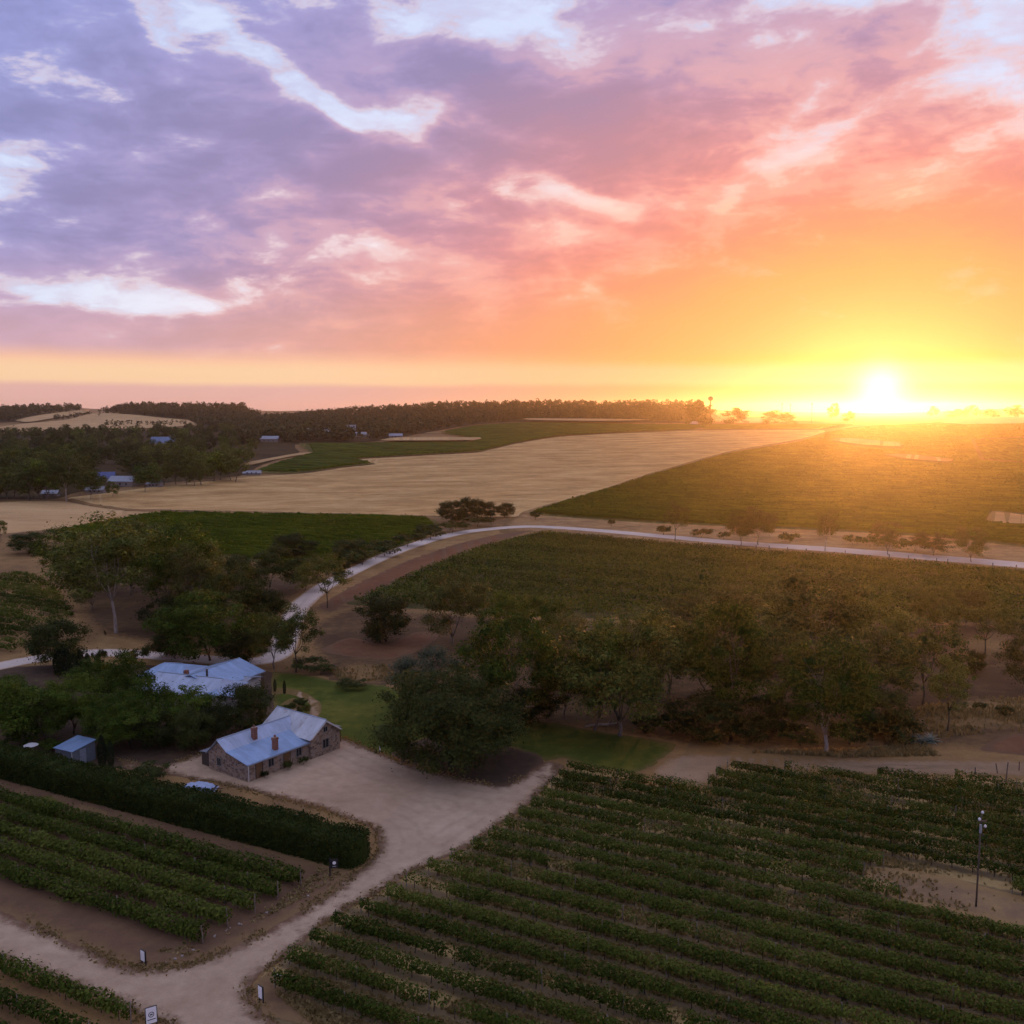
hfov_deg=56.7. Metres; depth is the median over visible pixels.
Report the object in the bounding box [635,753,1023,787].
dirt track
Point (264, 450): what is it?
wood floor
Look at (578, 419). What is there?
straw strip
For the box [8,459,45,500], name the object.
gum tree
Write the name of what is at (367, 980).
vine row
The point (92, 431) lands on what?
gum tree
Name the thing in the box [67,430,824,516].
stubble field
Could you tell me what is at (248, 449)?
gum tree
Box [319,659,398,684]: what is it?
grass patch
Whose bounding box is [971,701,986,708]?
shrub
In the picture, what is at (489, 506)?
leafy tree
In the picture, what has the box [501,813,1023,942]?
vine row
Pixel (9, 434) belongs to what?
gum tree
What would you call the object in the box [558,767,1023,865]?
vine row
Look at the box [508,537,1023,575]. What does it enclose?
vine row
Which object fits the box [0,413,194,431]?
hill field
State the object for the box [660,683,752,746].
leafy tree
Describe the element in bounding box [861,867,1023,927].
dirt patch
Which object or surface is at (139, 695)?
garden tree
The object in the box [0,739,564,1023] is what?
gravel driveway
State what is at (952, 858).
vine row
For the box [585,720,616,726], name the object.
fallen log
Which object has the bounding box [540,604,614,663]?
gum tree
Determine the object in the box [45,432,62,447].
gum tree
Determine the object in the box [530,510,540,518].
shrub
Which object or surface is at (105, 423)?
hill scrub
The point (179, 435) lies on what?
gum tree
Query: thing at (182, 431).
gum tree
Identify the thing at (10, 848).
vine row
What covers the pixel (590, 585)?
vine row
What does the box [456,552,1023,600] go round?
vine row
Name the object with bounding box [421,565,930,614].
vine row
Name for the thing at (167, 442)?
gum tree
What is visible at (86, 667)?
garden tree
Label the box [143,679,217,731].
garden tree
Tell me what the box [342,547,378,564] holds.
shrub
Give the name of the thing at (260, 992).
sign board
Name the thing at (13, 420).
wood floor
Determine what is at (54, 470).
gum tree
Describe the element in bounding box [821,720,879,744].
shrub
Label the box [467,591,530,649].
gum tree
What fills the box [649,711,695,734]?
shrub
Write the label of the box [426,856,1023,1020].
vine row
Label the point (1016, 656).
gum tree
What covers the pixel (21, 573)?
vine row
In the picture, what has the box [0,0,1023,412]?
sky
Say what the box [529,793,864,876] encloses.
vine row
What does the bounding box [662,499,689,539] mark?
gum tree
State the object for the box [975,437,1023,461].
paddock
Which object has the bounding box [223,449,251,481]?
gum tree
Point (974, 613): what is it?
gum tree
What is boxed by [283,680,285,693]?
pencil pine
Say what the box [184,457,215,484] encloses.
gum tree
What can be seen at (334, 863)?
entrance sign
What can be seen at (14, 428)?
gum tree
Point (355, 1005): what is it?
vine row
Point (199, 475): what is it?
gum tree
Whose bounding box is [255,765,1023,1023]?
vineyard ground
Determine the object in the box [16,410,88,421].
hill field
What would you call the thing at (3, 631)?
vine row
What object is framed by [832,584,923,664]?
gum tree
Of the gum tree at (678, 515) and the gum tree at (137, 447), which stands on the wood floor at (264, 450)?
the gum tree at (137, 447)
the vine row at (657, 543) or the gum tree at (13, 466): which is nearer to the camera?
the vine row at (657, 543)
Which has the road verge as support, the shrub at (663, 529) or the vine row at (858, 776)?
the shrub at (663, 529)
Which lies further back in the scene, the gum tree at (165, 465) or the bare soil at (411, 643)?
the gum tree at (165, 465)
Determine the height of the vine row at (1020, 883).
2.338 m
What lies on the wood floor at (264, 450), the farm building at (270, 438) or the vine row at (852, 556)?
the farm building at (270, 438)
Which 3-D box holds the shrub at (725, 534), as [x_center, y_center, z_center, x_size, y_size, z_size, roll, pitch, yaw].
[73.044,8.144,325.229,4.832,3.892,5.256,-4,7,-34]
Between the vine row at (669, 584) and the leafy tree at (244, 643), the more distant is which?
the vine row at (669, 584)
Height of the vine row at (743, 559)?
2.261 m
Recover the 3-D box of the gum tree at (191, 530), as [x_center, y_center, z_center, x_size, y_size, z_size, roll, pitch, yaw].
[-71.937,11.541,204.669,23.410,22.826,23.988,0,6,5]
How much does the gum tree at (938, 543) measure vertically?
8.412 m
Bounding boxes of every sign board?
[140,949,145,965]
[145,1005,157,1023]
[258,984,263,1002]
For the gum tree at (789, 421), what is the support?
on the green field at (306, 446)
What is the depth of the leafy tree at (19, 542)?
292.46 m
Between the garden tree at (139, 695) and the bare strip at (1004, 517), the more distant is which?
the bare strip at (1004, 517)
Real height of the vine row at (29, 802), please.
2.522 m
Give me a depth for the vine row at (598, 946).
74.65 m
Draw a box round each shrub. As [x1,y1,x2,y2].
[0,730,41,746]
[35,737,64,749]
[89,647,108,662]
[130,646,150,659]
[130,754,176,777]
[259,771,268,777]
[280,759,293,767]
[282,655,336,673]
[283,702,295,709]
[291,698,308,705]
[295,705,309,712]
[298,755,309,764]
[328,559,353,573]
[335,674,368,689]
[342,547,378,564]
[365,538,400,554]
[391,532,427,546]
[408,524,446,538]
[436,520,471,532]
[461,515,496,526]
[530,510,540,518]
[608,519,616,525]
[626,715,655,732]
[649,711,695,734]
[656,524,672,534]
[689,527,715,537]
[716,531,730,539]
[720,713,769,743]
[774,721,822,746]
[776,531,801,541]
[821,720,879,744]
[841,534,862,544]
[861,537,878,544]
[872,717,934,744]
[899,537,929,551]
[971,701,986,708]
[994,705,1018,715]
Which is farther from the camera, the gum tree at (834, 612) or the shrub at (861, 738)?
the gum tree at (834, 612)
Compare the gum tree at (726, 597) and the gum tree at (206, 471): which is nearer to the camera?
the gum tree at (726, 597)
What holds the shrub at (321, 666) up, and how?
on the ground at (12, 559)
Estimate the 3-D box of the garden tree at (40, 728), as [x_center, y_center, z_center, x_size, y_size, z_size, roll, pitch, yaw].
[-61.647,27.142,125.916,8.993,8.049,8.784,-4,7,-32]
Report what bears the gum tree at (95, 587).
on the woodland floor at (98, 618)
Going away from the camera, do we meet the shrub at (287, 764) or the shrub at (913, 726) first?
the shrub at (287, 764)
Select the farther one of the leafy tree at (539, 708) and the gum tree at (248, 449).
the gum tree at (248, 449)
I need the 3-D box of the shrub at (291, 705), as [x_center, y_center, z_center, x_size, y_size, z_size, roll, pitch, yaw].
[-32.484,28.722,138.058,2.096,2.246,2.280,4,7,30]
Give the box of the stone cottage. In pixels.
[200,706,341,781]
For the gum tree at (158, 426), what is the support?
on the wood floor at (264, 450)
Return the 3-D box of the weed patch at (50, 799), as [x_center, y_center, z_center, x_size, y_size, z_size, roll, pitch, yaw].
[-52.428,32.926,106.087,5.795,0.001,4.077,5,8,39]
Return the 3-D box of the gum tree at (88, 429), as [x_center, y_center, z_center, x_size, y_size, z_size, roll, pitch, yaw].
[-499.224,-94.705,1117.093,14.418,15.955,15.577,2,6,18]
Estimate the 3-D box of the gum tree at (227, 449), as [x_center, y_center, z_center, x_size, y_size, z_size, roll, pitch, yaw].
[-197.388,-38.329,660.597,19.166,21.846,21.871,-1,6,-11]
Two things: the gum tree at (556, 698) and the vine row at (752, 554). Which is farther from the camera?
the vine row at (752, 554)
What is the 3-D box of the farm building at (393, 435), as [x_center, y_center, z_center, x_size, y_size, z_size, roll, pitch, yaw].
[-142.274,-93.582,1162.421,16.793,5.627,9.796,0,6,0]
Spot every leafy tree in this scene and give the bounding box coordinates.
[2,530,51,553]
[17,613,92,668]
[130,592,190,628]
[132,708,178,749]
[143,629,194,658]
[171,704,219,750]
[193,698,235,742]
[204,677,276,733]
[205,551,255,588]
[208,629,257,661]
[237,588,297,622]
[267,532,323,557]
[330,537,375,561]
[342,592,414,645]
[354,652,543,784]
[434,500,467,521]
[456,496,485,517]
[478,501,503,517]
[495,502,516,516]
[500,685,561,724]
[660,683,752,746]
[742,691,815,736]
[839,685,920,734]
[964,648,987,673]
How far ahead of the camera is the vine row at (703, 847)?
93.00 m
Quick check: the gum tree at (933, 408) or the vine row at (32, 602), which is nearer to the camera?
the vine row at (32, 602)
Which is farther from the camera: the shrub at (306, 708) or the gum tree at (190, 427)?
the gum tree at (190, 427)
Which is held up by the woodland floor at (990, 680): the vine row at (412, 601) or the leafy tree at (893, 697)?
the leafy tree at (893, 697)
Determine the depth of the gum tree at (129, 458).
603.75 m
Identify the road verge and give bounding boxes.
[499,513,1023,569]
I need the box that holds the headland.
[0,779,349,968]
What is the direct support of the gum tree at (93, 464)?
on the ground at (12, 559)
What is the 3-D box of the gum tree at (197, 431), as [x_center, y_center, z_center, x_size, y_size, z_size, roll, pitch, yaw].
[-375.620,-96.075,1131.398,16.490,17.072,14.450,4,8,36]
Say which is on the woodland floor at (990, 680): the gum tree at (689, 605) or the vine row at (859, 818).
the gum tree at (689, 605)
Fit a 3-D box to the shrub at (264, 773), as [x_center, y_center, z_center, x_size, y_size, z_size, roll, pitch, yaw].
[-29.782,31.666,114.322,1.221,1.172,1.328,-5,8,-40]
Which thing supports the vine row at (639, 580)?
on the vineyard ground at (419, 606)
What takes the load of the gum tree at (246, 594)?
on the woodland floor at (98, 618)
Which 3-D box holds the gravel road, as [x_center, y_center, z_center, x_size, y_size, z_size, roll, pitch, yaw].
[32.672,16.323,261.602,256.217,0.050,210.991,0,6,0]
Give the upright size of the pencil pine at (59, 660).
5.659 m
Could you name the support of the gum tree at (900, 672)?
on the woodland floor at (990, 680)
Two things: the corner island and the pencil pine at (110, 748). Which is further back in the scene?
the pencil pine at (110, 748)
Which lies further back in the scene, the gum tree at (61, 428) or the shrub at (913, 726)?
the gum tree at (61, 428)
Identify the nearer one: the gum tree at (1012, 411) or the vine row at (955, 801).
the vine row at (955, 801)
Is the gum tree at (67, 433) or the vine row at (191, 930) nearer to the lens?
the vine row at (191, 930)
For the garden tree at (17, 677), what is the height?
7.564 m
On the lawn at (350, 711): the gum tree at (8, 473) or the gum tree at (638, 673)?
the gum tree at (638, 673)
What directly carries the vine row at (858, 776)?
on the vineyard ground at (998, 882)
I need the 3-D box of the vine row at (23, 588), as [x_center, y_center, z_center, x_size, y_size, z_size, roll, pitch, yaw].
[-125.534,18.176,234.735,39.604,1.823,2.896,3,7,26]
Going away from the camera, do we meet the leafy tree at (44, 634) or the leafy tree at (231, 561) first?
the leafy tree at (44, 634)
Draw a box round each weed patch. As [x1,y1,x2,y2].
[21,795,63,815]
[208,855,239,871]
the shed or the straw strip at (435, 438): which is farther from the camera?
the straw strip at (435, 438)
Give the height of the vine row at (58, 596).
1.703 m
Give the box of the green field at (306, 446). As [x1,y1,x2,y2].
[257,422,852,473]
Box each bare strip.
[830,438,902,445]
[884,453,952,460]
[987,511,1023,522]
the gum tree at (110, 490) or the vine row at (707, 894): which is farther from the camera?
the gum tree at (110, 490)
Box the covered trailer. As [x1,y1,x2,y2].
[185,781,222,790]
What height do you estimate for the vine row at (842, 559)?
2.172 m
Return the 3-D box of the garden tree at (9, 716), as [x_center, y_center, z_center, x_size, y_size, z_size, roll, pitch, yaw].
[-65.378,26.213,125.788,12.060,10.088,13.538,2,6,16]
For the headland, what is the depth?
84.47 m
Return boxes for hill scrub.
[0,411,234,440]
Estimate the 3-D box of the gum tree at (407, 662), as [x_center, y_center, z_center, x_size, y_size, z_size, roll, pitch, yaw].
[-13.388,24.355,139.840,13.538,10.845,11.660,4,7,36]
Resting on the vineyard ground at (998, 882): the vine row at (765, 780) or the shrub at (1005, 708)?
the vine row at (765, 780)
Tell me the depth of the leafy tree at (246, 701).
129.01 m
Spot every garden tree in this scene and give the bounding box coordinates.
[0,673,34,708]
[0,674,61,740]
[10,684,77,741]
[38,671,109,733]
[64,656,117,694]
[75,689,137,744]
[86,695,163,749]
[89,642,161,707]
[113,670,179,729]
[141,583,254,665]
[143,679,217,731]
[228,612,273,646]
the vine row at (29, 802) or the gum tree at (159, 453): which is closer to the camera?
the vine row at (29, 802)
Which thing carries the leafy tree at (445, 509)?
on the ground at (12, 559)
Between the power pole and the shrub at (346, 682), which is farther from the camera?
the shrub at (346, 682)
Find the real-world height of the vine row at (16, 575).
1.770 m
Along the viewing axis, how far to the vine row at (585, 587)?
232.09 m
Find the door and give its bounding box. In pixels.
[80,748,86,762]
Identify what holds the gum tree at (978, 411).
on the paddock at (1002, 419)
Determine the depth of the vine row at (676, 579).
246.18 m
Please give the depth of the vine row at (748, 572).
257.01 m
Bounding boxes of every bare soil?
[321,632,439,658]
[980,734,1023,754]
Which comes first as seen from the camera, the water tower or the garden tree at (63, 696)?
the garden tree at (63, 696)
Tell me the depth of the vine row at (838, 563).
274.16 m
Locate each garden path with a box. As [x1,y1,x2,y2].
[272,688,321,716]
[281,698,301,709]
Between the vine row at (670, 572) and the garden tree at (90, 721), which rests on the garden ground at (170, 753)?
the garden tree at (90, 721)
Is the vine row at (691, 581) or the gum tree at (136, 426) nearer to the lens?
the vine row at (691, 581)
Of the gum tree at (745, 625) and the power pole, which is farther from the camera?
the gum tree at (745, 625)
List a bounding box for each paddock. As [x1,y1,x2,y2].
[0,501,152,533]
[714,418,816,422]
[941,414,1023,423]
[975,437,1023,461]
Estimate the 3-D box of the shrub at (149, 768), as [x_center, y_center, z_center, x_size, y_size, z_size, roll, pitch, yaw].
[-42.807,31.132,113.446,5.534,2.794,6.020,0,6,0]
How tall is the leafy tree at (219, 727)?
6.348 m
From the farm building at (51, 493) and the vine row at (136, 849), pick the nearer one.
the vine row at (136, 849)
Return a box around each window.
[216,757,221,766]
[268,757,274,767]
[296,747,302,756]
[322,737,329,748]
[323,726,327,732]
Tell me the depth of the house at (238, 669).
148.73 m
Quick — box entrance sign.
[329,858,337,875]
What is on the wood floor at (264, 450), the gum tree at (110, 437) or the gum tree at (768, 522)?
the gum tree at (110, 437)
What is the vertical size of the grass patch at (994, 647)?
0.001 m
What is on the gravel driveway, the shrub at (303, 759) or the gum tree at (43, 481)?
the shrub at (303, 759)
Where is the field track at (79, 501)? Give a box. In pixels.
[65,499,164,511]
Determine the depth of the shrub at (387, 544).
287.49 m
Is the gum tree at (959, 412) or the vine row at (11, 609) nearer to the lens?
the vine row at (11, 609)
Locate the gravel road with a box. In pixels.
[0,525,1023,669]
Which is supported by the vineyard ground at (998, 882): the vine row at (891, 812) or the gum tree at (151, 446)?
the vine row at (891, 812)
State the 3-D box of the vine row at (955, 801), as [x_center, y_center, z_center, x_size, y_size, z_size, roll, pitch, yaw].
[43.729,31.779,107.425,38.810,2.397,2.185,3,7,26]
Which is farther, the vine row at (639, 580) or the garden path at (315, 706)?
the vine row at (639, 580)
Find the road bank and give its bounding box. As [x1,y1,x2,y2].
[319,531,528,611]
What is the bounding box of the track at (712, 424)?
[693,421,723,429]
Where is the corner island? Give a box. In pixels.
[254,972,342,1023]
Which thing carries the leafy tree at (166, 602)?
on the woodland floor at (98, 618)
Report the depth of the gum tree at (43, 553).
238.93 m
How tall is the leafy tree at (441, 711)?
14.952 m
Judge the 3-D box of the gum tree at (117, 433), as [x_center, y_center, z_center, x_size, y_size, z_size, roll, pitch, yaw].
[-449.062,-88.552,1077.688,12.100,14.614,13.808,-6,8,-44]
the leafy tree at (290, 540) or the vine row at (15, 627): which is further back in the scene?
the leafy tree at (290, 540)
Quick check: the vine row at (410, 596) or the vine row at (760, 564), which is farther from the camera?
the vine row at (760, 564)
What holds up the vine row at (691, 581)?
on the vineyard ground at (419, 606)
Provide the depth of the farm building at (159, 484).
542.05 m
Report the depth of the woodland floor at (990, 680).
150.60 m
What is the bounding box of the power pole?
[975,811,986,906]
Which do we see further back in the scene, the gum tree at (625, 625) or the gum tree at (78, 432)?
the gum tree at (78, 432)
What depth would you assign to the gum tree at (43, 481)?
461.85 m
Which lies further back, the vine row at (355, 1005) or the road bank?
the road bank
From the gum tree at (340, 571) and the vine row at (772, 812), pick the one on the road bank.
the gum tree at (340, 571)
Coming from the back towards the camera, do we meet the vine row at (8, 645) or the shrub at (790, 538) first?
the shrub at (790, 538)
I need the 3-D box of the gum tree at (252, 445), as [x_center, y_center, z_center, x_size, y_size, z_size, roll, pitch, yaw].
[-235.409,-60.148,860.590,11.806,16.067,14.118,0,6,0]
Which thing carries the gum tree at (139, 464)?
on the ground at (12, 559)
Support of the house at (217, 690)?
on the garden ground at (170, 753)
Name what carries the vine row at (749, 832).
on the vineyard ground at (998, 882)
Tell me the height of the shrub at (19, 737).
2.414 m
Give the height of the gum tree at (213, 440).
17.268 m
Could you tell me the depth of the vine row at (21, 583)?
236.78 m
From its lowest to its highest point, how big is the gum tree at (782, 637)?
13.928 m
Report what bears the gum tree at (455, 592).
on the woodland floor at (990, 680)
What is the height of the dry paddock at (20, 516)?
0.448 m
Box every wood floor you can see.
[0,408,712,498]
[0,412,57,422]
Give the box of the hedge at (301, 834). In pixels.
[0,740,370,868]
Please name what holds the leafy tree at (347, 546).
on the vineyard ground at (435, 522)
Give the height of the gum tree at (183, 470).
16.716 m
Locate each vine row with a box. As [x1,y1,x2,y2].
[0,572,42,580]
[0,575,53,585]
[0,579,56,589]
[0,583,61,594]
[0,587,63,599]
[0,591,69,604]
[0,595,73,609]
[0,601,73,615]
[0,606,68,620]
[0,610,58,622]
[0,616,49,626]
[0,623,34,631]
[0,626,36,639]
[0,635,32,645]
[0,642,19,651]
[0,781,304,885]
[0,801,281,898]
[0,818,264,912]
[0,832,234,926]
[0,856,211,943]
[0,950,136,1023]
[0,976,98,1023]
[9,570,36,576]
[270,967,443,1023]
[281,940,545,1023]
[308,927,648,1023]
[330,909,743,1023]
[354,595,371,600]
[359,593,432,604]
[359,897,835,1023]
[365,590,523,609]
[382,880,932,1023]
[403,864,1022,1023]
[412,570,877,615]
[415,568,911,615]
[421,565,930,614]
[424,564,1023,620]
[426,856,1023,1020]
[428,563,1023,617]
[433,561,1023,614]
[436,559,1023,612]
[441,558,1023,609]
[445,557,1023,606]
[448,555,1023,604]
[449,844,1023,998]
[451,553,1023,601]
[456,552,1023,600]
[460,551,1023,598]
[463,549,1023,595]
[467,549,1023,593]
[470,548,1023,591]
[470,830,1023,976]
[475,546,1023,590]
[478,544,1023,587]
[481,543,1023,584]
[487,542,1020,583]
[487,822,1023,959]
[491,541,1022,581]
[495,540,1023,581]
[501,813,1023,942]
[502,539,1023,579]
[505,538,1023,575]
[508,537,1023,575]
[513,535,1022,572]
[518,535,1021,572]
[518,804,900,899]
[521,534,956,565]
[526,534,869,558]
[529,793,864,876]
[530,532,722,547]
[533,532,656,541]
[539,531,611,537]
[539,783,884,867]
[548,776,1023,879]
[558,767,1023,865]
[566,760,1023,852]
[707,773,1023,839]
[715,765,1023,828]
[727,758,1023,817]
[784,757,1023,808]
[877,765,1023,801]
[954,766,1023,788]
[1012,871,1023,895]
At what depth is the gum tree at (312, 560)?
232.87 m
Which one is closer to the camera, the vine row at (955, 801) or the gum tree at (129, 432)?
the vine row at (955, 801)
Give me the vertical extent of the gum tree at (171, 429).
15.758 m
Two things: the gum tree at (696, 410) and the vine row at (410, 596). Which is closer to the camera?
the vine row at (410, 596)
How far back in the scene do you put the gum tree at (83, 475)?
491.13 m
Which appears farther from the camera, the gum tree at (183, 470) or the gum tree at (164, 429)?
the gum tree at (164, 429)
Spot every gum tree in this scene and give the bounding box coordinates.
[0,466,21,498]
[0,519,7,533]
[1,463,19,497]
[2,431,17,439]
[5,427,15,433]
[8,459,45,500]
[10,459,50,498]
[11,427,20,435]
[19,449,54,487]
[20,427,34,439]
[20,459,72,499]
[28,436,48,451]
[29,520,88,570]
[30,426,41,436]
[31,510,180,632]
[33,451,64,477]
[39,448,96,501]
[44,428,52,436]
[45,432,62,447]
[48,429,63,436]
[55,443,74,454]
[57,424,71,431]
[61,428,72,438]
[64,449,89,485]
[65,463,89,494]
[65,514,184,594]
[66,458,100,479]
[66,565,119,609]
[70,428,85,436]
[72,468,109,494]
[84,425,94,434]
[86,430,109,442]
[91,427,103,442]
[102,426,110,433]
[104,434,119,443]
[104,481,118,493]
[109,438,123,453]
[111,447,150,475]
[113,428,121,437]
[125,430,138,438]
[125,442,147,459]
[125,511,225,600]
[128,460,155,485]
[130,465,161,485]
[132,425,144,433]
[132,443,158,466]
[141,437,162,454]
[145,428,161,436]
[147,462,168,483]
[149,442,178,462]
[150,448,168,465]
[152,423,162,430]
[155,461,173,485]
[156,536,238,602]
[160,425,171,436]
[160,440,173,450]
[160,449,188,484]
[163,426,172,434]
[167,445,197,465]
[169,432,185,444]
[174,459,194,484]
[177,428,189,435]
[180,445,207,463]
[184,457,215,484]
[184,461,204,485]
[187,424,195,431]
[191,425,202,434]
[198,561,272,622]
[201,451,228,480]
[205,434,219,449]
[210,449,229,479]
[217,452,236,479]
[218,443,242,456]
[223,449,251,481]
[234,544,308,588]
[236,445,255,461]
[246,438,258,452]
[246,611,295,668]
[260,602,325,672]
[284,552,328,588]
[293,552,355,607]
[374,641,467,707]
[415,567,492,644]
[445,599,572,733]
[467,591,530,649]
[505,594,574,652]
[523,645,602,719]
[536,604,699,736]
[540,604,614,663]
[563,616,650,730]
[613,610,666,657]
[621,605,712,698]
[652,598,766,695]
[656,589,724,639]
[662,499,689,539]
[679,586,776,714]
[682,400,715,426]
[698,582,766,619]
[718,407,752,423]
[725,510,758,545]
[733,594,820,655]
[736,505,779,544]
[743,619,835,697]
[755,557,879,652]
[757,630,893,751]
[759,410,784,423]
[780,412,796,423]
[815,509,840,550]
[827,403,842,417]
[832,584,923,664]
[836,624,925,713]
[841,411,855,422]
[866,518,907,554]
[871,613,979,704]
[908,531,955,554]
[920,653,978,730]
[926,406,938,415]
[936,594,1022,654]
[945,409,971,416]
[947,525,992,561]
[963,405,981,415]
[982,409,1001,416]
[990,619,1023,692]
[1003,405,1023,416]
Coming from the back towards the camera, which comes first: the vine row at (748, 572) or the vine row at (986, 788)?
the vine row at (748, 572)
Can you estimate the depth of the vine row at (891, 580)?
255.38 m
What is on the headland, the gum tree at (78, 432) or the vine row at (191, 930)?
the vine row at (191, 930)
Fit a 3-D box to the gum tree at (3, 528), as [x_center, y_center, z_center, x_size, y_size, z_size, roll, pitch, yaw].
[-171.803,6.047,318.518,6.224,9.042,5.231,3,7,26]
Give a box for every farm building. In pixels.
[40,490,60,495]
[85,486,106,492]
[97,472,115,482]
[107,476,139,486]
[146,480,163,486]
[150,437,174,443]
[242,470,262,474]
[260,436,280,441]
[355,432,368,436]
[389,433,402,437]
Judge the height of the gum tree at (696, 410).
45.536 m
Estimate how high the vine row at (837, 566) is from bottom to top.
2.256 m
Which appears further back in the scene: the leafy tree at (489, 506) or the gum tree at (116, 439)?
the gum tree at (116, 439)
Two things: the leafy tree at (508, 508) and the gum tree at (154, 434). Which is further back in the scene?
the gum tree at (154, 434)
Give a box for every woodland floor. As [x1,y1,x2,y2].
[62,547,318,654]
[301,607,1023,755]
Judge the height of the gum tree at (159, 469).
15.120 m
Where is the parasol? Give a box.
[23,742,37,747]
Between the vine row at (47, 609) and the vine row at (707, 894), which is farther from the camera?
the vine row at (47, 609)
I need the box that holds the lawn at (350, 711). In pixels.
[271,672,675,772]
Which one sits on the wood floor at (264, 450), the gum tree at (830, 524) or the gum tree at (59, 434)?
the gum tree at (59, 434)
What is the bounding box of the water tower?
[708,396,712,419]
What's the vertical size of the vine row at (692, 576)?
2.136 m
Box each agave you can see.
[910,733,934,744]
[922,731,941,744]
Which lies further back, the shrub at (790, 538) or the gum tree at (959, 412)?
the gum tree at (959, 412)
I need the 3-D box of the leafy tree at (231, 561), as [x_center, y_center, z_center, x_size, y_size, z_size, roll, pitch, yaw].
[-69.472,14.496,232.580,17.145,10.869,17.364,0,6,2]
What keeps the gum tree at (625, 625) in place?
on the woodland floor at (990, 680)
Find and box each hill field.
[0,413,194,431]
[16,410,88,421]
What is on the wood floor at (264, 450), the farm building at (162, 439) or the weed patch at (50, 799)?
the farm building at (162, 439)
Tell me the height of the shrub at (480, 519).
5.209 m
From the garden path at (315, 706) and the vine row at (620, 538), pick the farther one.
the vine row at (620, 538)
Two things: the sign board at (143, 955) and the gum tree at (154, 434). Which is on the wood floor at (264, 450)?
the gum tree at (154, 434)
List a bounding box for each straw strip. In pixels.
[381,437,481,439]
[525,418,645,420]
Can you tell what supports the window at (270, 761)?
in the stone cottage
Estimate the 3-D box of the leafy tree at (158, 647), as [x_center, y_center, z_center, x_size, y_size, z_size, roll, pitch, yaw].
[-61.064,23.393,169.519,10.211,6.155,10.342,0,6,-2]
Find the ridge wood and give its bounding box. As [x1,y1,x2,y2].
[0,398,711,443]
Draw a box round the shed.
[53,735,96,762]
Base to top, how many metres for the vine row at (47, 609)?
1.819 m
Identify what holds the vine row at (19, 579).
on the ground at (12, 559)
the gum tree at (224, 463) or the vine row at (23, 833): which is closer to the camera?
the vine row at (23, 833)
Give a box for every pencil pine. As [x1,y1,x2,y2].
[52,647,60,675]
[56,645,65,675]
[61,647,70,675]
[69,653,77,668]
[76,650,83,669]
[83,653,91,674]
[96,735,106,764]
[106,741,114,765]
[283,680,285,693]
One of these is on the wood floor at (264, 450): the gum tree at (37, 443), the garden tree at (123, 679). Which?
the gum tree at (37, 443)
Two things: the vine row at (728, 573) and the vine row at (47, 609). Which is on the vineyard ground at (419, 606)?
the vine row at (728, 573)
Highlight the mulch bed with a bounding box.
[392,738,543,785]
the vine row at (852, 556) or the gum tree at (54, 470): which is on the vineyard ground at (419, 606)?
the vine row at (852, 556)
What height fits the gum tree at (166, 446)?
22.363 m
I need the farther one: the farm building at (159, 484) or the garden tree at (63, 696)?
the farm building at (159, 484)
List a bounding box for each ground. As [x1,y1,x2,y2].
[0,405,1023,1023]
[0,664,273,768]
[70,518,440,569]
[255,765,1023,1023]
[347,532,1023,627]
[529,422,1023,546]
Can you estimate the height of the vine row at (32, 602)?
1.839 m
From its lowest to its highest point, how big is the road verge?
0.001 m
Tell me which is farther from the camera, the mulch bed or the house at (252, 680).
the house at (252, 680)
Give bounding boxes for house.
[135,670,249,705]
[143,662,206,675]
[184,657,265,686]
[200,688,236,713]
[242,676,262,688]
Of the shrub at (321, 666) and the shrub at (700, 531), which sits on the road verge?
the shrub at (700, 531)
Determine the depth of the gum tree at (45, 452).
527.16 m
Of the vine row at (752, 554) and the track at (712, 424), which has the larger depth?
the track at (712, 424)
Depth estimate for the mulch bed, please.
117.92 m
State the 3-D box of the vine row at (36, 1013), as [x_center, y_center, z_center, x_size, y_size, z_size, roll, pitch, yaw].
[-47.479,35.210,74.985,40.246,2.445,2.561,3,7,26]
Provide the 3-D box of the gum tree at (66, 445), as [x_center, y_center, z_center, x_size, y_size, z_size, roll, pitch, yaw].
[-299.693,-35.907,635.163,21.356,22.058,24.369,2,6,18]
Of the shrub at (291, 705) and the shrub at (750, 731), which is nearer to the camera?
the shrub at (750, 731)
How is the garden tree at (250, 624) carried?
on the woodland floor at (98, 618)
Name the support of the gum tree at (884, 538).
on the road verge
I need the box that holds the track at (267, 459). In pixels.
[240,452,309,464]
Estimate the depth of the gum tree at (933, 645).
139.36 m
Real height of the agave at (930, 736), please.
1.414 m
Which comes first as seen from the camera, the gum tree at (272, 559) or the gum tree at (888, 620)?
the gum tree at (888, 620)
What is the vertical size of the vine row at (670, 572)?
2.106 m
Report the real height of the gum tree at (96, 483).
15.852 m
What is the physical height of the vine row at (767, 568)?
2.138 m
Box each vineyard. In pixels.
[65,510,434,562]
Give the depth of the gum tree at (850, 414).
1715.76 m
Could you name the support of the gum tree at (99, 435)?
on the wood floor at (264, 450)
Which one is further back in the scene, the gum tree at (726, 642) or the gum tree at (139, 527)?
the gum tree at (139, 527)
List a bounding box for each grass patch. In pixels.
[55,806,107,828]
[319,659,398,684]
[881,696,1023,745]
[941,630,1023,667]
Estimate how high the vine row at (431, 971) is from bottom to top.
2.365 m
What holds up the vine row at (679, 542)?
on the vineyard ground at (419, 606)

